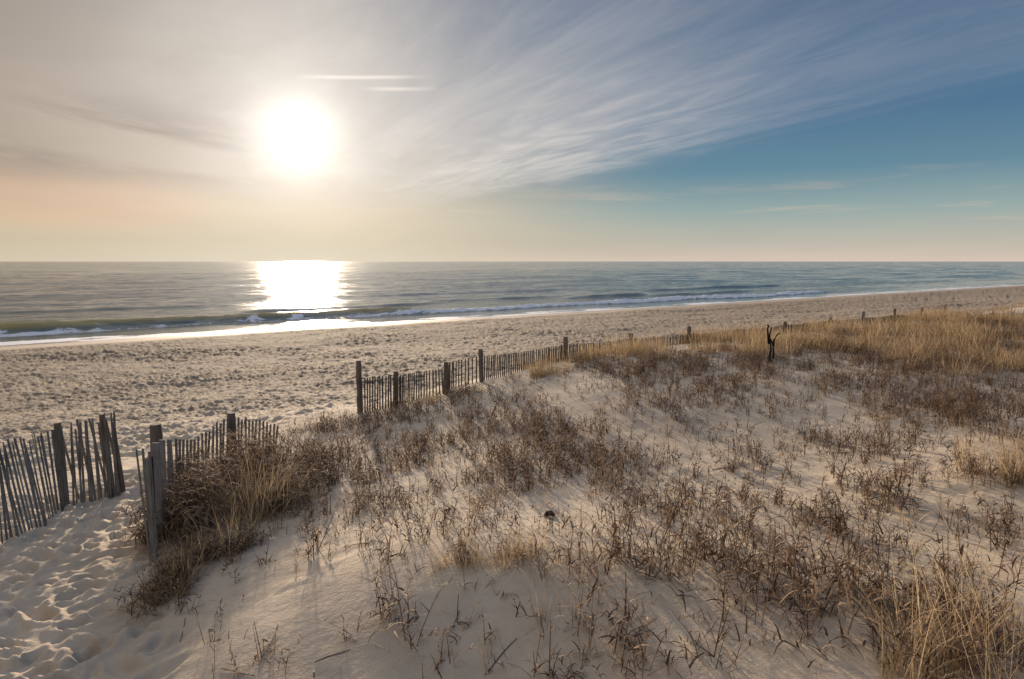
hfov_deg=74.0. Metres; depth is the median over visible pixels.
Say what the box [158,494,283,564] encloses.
grass clump
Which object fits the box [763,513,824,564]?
dead forb
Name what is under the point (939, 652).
dead forb
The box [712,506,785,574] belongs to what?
dead forb
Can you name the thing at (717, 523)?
dead forb
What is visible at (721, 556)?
dead forb
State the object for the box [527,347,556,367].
grass tuft
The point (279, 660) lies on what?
dead forb
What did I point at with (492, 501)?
thin straw grass
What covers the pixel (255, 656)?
dead forb
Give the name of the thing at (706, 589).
dead forb
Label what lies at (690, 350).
grass tuft
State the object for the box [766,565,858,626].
dead forb
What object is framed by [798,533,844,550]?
dead forb
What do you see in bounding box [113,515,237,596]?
grass clump
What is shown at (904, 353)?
grass tuft
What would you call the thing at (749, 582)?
dead forb
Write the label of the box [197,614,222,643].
dead forb
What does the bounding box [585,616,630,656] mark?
dead forb
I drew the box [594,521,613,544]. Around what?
dead forb
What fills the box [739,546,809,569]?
dead forb
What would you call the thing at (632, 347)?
grass tuft
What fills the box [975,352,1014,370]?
grass tuft
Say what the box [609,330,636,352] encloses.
grass tuft
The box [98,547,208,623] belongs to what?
shrub
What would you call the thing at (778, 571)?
dead forb
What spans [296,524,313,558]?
dead forb
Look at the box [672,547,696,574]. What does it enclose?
dead forb
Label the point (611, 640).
dead forb
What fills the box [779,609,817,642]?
dead forb
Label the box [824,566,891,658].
dead forb
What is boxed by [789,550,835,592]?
dead forb
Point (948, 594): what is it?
dead forb
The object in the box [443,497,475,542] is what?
dead forb
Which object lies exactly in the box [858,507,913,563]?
dead forb
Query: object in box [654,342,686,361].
grass tuft
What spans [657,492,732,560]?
dead forb
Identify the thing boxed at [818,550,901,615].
dead forb
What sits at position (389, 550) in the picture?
dead forb
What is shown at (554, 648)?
dead forb
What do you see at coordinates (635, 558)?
dead forb
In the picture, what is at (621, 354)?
grass tuft
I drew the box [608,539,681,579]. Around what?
dead forb
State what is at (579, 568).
dead forb
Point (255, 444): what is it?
shrub
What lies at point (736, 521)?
dead forb
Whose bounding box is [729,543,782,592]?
dead forb
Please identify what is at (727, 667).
dead forb
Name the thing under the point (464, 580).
dead forb
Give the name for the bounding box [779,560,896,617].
dead forb
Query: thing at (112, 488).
slat fence
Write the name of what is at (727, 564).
dead forb
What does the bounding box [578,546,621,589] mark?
dead forb
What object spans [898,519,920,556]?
dead forb
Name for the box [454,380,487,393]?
grass clump
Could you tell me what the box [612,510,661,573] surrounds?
dead forb
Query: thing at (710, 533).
dead forb
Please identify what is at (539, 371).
grass clump
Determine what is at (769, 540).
dead forb
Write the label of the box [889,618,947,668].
dead forb
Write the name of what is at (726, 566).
dead forb
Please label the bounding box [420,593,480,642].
dead forb
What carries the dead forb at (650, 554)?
on the sand
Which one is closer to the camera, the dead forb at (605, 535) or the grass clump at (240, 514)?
the dead forb at (605, 535)
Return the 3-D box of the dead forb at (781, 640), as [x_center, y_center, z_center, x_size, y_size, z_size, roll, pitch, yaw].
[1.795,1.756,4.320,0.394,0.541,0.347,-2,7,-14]
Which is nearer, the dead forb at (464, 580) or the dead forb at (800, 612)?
the dead forb at (800, 612)
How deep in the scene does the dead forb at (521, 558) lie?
5.80 m
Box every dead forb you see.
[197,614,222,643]
[209,627,249,678]
[246,622,273,650]
[251,622,281,666]
[261,633,302,672]
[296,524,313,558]
[319,609,382,641]
[344,509,409,561]
[355,481,379,509]
[358,561,425,607]
[368,574,445,650]
[374,532,393,574]
[378,572,420,632]
[378,584,412,619]
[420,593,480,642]
[428,626,473,673]
[436,551,513,590]
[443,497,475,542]
[448,513,487,545]
[484,572,521,598]
[489,504,520,539]
[492,634,510,667]
[511,584,545,615]
[513,526,579,570]
[513,547,530,568]
[515,583,617,635]
[531,615,563,678]
[540,615,582,678]
[553,563,624,605]
[558,508,606,578]
[559,606,658,646]
[560,516,584,562]
[562,498,597,547]
[562,510,666,561]
[562,529,601,577]
[564,547,602,586]
[567,543,623,573]
[567,586,628,662]
[569,602,581,625]
[571,620,596,655]
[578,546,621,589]
[582,510,661,574]
[585,504,645,571]
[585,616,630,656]
[587,600,654,646]
[590,510,636,562]
[590,635,626,678]
[594,513,661,552]
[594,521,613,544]
[599,500,619,536]
[604,581,660,619]
[606,613,682,678]
[607,525,664,560]
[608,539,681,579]
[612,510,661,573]
[612,625,644,678]
[613,530,640,562]
[615,597,654,661]
[625,535,655,561]
[625,616,684,664]
[627,527,700,568]
[629,515,707,579]
[634,535,676,569]
[636,532,666,585]
[637,522,674,566]
[638,602,652,633]
[649,527,678,560]
[653,504,702,552]
[656,544,703,611]
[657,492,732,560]
[657,501,711,551]
[663,514,720,559]
[663,532,703,572]
[665,604,761,674]
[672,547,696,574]
[675,490,719,537]
[676,614,764,669]
[679,513,719,555]
[684,512,731,562]
[689,579,737,623]
[692,562,743,610]
[693,522,723,550]
[694,514,730,555]
[696,598,737,646]
[704,497,753,550]
[707,532,836,606]
[709,510,745,569]
[709,552,765,605]
[710,540,731,577]
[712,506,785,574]
[712,548,744,584]
[715,651,739,677]
[718,538,778,596]
[719,505,776,551]
[722,546,784,604]
[726,520,743,566]
[728,524,765,557]
[728,573,793,611]
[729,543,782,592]
[729,545,817,590]
[730,531,773,575]
[732,559,807,625]
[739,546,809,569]
[748,513,783,546]
[748,521,806,570]
[748,609,786,643]
[750,523,786,556]
[751,535,861,618]
[756,539,807,612]
[756,569,849,598]
[757,511,798,582]
[757,551,880,612]
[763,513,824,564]
[763,569,823,658]
[766,513,793,550]
[766,528,805,572]
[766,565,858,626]
[767,528,820,563]
[769,554,823,601]
[776,594,819,635]
[778,539,810,586]
[779,515,871,579]
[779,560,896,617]
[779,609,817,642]
[781,579,855,658]
[783,525,831,576]
[788,514,863,581]
[788,543,817,581]
[788,548,867,585]
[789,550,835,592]
[795,554,852,613]
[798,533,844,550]
[803,575,848,616]
[807,541,854,578]
[816,526,849,565]
[816,583,853,600]
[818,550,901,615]
[820,510,857,547]
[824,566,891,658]
[826,507,887,556]
[827,553,872,587]
[835,592,932,677]
[840,537,888,585]
[847,498,887,565]
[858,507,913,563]
[859,550,896,590]
[860,610,897,663]
[861,518,928,575]
[862,591,939,645]
[864,617,1023,678]
[871,535,1022,630]
[871,568,924,618]
[878,617,929,648]
[889,600,915,633]
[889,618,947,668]
[891,578,999,665]
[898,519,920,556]
[904,526,924,559]
[906,614,980,664]
[913,506,1021,584]
[919,505,989,574]
[921,605,1009,675]
[930,612,967,664]
[936,588,977,651]
[950,525,1015,571]
[951,629,1018,658]
[957,589,1016,636]
[957,597,1023,678]
[966,540,1023,613]
[966,603,1006,664]
[978,581,1016,605]
[1001,609,1022,655]
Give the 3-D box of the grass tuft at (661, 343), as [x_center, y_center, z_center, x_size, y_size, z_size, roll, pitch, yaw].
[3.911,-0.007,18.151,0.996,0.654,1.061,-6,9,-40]
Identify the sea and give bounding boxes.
[0,261,1023,345]
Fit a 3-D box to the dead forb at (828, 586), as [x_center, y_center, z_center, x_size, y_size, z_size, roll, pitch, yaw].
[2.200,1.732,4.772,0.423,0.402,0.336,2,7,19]
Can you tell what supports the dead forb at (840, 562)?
on the sand
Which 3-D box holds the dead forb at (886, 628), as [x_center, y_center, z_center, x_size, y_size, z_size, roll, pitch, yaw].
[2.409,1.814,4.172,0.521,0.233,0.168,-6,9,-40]
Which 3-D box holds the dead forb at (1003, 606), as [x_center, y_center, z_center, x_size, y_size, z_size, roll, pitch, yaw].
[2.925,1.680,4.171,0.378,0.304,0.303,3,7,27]
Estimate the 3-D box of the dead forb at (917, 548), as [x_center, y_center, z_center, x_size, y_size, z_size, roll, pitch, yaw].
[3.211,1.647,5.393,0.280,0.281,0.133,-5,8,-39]
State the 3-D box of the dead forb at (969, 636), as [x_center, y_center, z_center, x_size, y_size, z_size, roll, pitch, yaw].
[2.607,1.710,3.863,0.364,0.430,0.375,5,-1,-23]
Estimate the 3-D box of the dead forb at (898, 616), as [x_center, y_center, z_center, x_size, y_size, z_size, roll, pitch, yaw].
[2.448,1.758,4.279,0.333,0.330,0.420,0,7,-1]
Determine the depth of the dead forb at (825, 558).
5.11 m
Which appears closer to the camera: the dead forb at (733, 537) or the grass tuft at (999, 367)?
the dead forb at (733, 537)
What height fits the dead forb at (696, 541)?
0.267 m
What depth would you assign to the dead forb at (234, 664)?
5.05 m
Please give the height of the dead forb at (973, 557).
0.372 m
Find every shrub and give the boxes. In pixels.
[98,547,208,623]
[116,426,281,557]
[123,418,310,510]
[201,420,374,485]
[219,451,352,524]
[276,406,376,434]
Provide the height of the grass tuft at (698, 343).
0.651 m
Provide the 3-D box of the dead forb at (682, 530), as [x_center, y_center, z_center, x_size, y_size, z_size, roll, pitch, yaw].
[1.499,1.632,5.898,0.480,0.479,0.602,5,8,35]
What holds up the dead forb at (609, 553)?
on the sand
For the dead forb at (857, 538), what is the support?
on the sand
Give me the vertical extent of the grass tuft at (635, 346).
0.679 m
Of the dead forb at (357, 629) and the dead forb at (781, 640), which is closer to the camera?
the dead forb at (781, 640)
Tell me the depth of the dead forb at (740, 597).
4.86 m
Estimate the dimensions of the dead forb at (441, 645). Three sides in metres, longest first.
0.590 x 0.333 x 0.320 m
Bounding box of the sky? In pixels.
[0,0,1023,260]
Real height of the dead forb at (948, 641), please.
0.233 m
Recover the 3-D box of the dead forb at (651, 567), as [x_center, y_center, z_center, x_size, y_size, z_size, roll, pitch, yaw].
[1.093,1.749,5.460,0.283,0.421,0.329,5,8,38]
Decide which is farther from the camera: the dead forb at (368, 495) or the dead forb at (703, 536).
the dead forb at (368, 495)
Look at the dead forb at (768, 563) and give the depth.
5.22 m
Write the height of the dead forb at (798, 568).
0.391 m
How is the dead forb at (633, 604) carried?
on the sand
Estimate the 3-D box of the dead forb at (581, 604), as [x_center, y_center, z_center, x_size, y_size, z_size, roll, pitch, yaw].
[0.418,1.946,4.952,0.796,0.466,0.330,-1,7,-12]
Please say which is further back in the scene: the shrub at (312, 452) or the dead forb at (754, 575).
the shrub at (312, 452)
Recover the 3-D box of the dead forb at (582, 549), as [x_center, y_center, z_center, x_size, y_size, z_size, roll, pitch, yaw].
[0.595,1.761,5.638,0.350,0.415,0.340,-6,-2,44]
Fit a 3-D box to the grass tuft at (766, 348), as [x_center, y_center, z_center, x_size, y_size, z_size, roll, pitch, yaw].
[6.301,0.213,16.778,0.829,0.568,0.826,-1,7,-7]
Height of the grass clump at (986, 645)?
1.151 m
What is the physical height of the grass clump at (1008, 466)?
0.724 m
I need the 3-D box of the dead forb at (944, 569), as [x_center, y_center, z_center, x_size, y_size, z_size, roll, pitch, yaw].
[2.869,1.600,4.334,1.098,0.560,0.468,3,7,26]
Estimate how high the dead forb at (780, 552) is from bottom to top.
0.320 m
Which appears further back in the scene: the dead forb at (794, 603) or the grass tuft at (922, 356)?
the grass tuft at (922, 356)
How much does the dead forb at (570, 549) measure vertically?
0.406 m
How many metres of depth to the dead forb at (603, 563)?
5.61 m
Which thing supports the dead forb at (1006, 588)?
on the sand
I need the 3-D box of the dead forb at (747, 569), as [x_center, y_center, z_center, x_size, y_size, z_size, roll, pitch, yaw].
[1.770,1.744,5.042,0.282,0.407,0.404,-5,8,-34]
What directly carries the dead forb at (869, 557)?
on the sand
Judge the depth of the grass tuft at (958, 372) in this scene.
14.12 m
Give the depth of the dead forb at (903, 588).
4.52 m
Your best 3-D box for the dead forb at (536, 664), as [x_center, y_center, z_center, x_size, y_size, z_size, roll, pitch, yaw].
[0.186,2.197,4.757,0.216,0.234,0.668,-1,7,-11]
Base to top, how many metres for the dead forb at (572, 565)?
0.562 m
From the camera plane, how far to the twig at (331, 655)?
5.15 m
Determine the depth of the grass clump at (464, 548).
5.95 m
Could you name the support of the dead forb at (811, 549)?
on the sand
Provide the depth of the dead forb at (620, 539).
5.64 m
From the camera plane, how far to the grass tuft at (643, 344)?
17.48 m
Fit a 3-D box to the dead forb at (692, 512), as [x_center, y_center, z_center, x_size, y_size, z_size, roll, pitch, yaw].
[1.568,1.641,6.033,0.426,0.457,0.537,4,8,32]
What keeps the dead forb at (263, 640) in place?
on the sand
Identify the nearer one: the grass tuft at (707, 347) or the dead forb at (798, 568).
the dead forb at (798, 568)
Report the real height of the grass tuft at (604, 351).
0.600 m
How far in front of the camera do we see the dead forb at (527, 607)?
5.19 m
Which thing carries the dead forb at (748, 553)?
on the sand
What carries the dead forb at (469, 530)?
on the sand
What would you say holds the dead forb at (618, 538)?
on the sand
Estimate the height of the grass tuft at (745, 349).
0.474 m
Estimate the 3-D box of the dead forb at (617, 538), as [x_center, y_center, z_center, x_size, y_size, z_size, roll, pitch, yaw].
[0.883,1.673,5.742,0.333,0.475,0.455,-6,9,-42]
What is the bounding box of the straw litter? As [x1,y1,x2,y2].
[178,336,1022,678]
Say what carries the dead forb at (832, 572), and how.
on the sand
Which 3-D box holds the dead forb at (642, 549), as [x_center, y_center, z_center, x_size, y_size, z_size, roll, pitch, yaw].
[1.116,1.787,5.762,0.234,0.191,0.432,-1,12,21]
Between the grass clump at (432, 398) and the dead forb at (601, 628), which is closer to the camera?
the dead forb at (601, 628)
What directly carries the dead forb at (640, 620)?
on the sand
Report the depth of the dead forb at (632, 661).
4.46 m
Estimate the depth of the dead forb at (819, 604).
4.64 m
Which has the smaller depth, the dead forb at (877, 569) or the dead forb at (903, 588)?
the dead forb at (903, 588)
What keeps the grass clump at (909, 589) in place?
on the sand
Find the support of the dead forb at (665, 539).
on the sand
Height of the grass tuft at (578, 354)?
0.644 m
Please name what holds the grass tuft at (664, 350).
on the sand
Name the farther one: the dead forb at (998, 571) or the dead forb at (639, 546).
the dead forb at (639, 546)
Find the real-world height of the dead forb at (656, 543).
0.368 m
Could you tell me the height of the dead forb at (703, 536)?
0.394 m
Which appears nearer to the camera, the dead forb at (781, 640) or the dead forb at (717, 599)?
the dead forb at (781, 640)
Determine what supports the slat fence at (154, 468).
on the sand
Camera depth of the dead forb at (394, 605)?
5.44 m
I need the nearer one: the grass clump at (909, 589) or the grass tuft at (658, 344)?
the grass clump at (909, 589)
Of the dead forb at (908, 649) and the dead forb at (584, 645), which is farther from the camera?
the dead forb at (584, 645)
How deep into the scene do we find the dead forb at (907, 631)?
4.07 m
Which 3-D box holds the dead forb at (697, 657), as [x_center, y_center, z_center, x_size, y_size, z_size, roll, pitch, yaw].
[1.274,1.917,4.384,0.584,0.448,0.448,2,7,14]
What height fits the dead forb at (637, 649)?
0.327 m
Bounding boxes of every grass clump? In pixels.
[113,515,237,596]
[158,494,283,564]
[168,439,325,540]
[395,390,439,407]
[416,515,626,586]
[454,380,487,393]
[525,354,576,377]
[800,501,1023,678]
[838,535,1023,653]
[839,571,1007,678]
[915,413,1023,487]
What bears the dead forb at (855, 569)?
on the sand
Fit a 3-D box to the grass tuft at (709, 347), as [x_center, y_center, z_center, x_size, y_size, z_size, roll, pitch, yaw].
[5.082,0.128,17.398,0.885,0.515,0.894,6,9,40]
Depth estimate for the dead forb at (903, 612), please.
4.29 m
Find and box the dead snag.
[767,324,779,361]
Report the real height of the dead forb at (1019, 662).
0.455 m
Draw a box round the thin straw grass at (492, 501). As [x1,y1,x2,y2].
[242,325,1023,677]
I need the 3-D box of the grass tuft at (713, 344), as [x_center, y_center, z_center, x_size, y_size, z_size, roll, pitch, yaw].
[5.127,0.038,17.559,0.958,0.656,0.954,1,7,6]
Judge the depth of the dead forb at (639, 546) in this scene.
5.79 m
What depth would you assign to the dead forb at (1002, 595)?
4.49 m
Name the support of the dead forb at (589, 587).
on the sand
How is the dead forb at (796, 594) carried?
on the sand
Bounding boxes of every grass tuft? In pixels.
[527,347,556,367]
[565,340,587,361]
[595,338,629,357]
[601,331,631,353]
[605,336,628,359]
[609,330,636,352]
[612,337,630,355]
[618,337,641,355]
[624,332,649,355]
[630,335,659,352]
[632,340,653,357]
[643,335,668,351]
[646,339,680,360]
[650,333,672,350]
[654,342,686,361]
[680,341,699,356]
[682,331,712,351]
[695,331,723,353]
[698,335,719,354]
[699,340,717,353]
[726,335,749,352]
[730,341,755,354]
[731,331,752,351]
[738,336,762,352]
[738,337,763,357]
[754,342,778,356]
[890,341,918,363]
[906,344,937,362]
[908,345,936,364]
[936,346,970,376]
[948,359,978,376]
[963,355,989,375]
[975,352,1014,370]
[989,345,1021,372]
[1012,353,1023,372]
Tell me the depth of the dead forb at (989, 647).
3.93 m
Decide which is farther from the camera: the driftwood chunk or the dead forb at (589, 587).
the driftwood chunk
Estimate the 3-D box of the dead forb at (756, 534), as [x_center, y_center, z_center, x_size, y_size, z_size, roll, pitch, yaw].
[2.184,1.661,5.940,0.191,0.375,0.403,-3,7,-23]
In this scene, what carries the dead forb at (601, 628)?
on the sand
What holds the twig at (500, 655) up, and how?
on the sand
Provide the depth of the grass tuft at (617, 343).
17.11 m
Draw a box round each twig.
[222,668,254,675]
[315,649,349,661]
[488,638,516,669]
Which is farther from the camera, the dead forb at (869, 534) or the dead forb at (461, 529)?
the dead forb at (461, 529)
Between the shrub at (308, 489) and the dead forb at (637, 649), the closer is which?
the dead forb at (637, 649)
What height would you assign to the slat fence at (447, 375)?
1.462 m
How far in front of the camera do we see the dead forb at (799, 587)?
4.91 m
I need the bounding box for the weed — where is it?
[107,532,145,547]
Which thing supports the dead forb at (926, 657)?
on the sand
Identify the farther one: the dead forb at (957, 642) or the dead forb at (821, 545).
the dead forb at (821, 545)
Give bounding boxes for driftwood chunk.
[544,511,554,516]
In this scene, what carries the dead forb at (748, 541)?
on the sand
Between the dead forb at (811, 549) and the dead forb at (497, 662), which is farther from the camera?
the dead forb at (811, 549)
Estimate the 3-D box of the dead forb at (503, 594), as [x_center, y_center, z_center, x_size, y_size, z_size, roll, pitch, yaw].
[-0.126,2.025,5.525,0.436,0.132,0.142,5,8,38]
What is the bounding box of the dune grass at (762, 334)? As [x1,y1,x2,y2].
[648,299,1023,366]
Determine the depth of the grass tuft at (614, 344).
17.69 m
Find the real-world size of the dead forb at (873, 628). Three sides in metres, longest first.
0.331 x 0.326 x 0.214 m
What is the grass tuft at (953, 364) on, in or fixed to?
on the sand
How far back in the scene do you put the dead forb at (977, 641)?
3.78 m
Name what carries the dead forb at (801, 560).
on the sand
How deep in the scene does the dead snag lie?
16.04 m
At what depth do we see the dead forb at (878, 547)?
5.19 m
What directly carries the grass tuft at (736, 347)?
on the sand
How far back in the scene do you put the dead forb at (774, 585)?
4.93 m
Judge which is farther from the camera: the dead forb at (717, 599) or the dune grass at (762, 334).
the dune grass at (762, 334)
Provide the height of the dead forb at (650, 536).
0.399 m
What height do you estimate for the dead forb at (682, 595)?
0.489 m
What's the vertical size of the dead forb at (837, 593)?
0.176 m
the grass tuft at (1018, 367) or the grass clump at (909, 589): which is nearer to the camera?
the grass clump at (909, 589)
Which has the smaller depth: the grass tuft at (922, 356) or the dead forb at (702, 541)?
the dead forb at (702, 541)
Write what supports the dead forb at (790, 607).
on the sand
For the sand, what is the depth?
7.75 m
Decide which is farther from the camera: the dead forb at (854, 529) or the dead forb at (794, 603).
the dead forb at (854, 529)
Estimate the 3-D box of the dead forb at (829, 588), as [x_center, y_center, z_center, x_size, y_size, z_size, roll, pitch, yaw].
[2.202,1.728,4.873,0.830,0.414,0.431,2,7,18]
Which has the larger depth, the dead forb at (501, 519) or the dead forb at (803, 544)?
the dead forb at (501, 519)
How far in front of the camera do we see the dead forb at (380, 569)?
6.06 m
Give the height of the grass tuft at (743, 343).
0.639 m
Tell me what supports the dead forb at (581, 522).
on the sand
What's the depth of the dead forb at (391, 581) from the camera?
5.63 m
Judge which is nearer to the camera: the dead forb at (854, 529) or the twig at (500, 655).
the twig at (500, 655)
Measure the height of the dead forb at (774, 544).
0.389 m
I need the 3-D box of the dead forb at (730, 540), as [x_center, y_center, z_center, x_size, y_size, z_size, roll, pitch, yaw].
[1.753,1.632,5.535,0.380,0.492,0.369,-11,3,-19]
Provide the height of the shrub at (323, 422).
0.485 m
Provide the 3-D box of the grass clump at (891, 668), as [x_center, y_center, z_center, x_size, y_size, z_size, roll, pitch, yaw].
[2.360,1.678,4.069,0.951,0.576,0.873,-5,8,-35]
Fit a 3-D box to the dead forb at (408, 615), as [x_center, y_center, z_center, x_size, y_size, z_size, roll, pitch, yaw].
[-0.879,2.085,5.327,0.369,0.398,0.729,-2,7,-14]
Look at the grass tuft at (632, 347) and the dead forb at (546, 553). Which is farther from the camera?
the grass tuft at (632, 347)
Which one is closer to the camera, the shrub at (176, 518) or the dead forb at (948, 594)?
the dead forb at (948, 594)
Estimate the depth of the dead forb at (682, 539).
5.35 m
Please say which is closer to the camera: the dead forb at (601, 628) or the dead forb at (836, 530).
the dead forb at (601, 628)
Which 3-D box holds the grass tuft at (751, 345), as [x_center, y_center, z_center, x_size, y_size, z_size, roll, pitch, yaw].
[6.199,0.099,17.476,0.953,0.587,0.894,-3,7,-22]
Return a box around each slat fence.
[0,412,125,543]
[135,412,278,566]
[356,306,945,412]
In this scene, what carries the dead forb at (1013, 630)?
on the sand
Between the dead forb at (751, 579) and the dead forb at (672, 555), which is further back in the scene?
the dead forb at (672, 555)
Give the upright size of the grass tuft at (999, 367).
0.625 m
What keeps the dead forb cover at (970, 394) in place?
on the sand
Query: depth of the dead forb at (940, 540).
5.03 m
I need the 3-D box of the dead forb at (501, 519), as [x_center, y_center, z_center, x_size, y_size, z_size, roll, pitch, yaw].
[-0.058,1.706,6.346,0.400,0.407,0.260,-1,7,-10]
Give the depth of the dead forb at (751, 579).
4.95 m
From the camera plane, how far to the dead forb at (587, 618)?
4.80 m
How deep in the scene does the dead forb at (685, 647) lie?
4.33 m
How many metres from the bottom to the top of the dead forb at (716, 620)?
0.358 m
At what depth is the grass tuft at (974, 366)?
14.10 m
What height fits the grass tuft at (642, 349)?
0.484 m
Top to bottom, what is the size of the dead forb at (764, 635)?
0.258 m
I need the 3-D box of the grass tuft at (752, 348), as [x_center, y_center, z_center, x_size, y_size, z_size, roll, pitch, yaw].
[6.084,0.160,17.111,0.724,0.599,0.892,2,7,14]
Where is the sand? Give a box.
[0,285,1023,678]
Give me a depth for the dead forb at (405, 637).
5.12 m
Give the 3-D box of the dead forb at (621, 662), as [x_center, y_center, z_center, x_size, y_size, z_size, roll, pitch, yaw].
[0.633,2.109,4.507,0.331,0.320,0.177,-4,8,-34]
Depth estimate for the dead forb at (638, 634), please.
4.66 m
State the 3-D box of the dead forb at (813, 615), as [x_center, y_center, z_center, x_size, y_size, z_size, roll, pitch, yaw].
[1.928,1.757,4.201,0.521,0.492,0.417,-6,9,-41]
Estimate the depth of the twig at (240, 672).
5.11 m
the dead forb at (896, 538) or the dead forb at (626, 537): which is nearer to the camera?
the dead forb at (896, 538)
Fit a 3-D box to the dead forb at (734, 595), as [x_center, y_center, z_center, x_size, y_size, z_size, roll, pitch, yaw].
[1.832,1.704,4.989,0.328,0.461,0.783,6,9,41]
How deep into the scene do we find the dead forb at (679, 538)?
5.86 m
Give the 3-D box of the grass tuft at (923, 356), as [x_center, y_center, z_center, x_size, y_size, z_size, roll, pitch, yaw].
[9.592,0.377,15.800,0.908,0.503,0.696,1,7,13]
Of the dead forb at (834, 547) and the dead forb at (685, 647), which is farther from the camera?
the dead forb at (834, 547)
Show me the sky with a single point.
(131, 130)
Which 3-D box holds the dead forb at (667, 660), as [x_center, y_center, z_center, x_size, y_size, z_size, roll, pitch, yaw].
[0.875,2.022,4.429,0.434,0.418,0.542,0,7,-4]
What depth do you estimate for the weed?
8.18 m
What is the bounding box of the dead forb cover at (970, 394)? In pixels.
[160,308,1023,678]
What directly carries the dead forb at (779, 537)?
on the sand
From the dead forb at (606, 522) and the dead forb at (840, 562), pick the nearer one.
the dead forb at (840, 562)
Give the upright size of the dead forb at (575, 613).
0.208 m

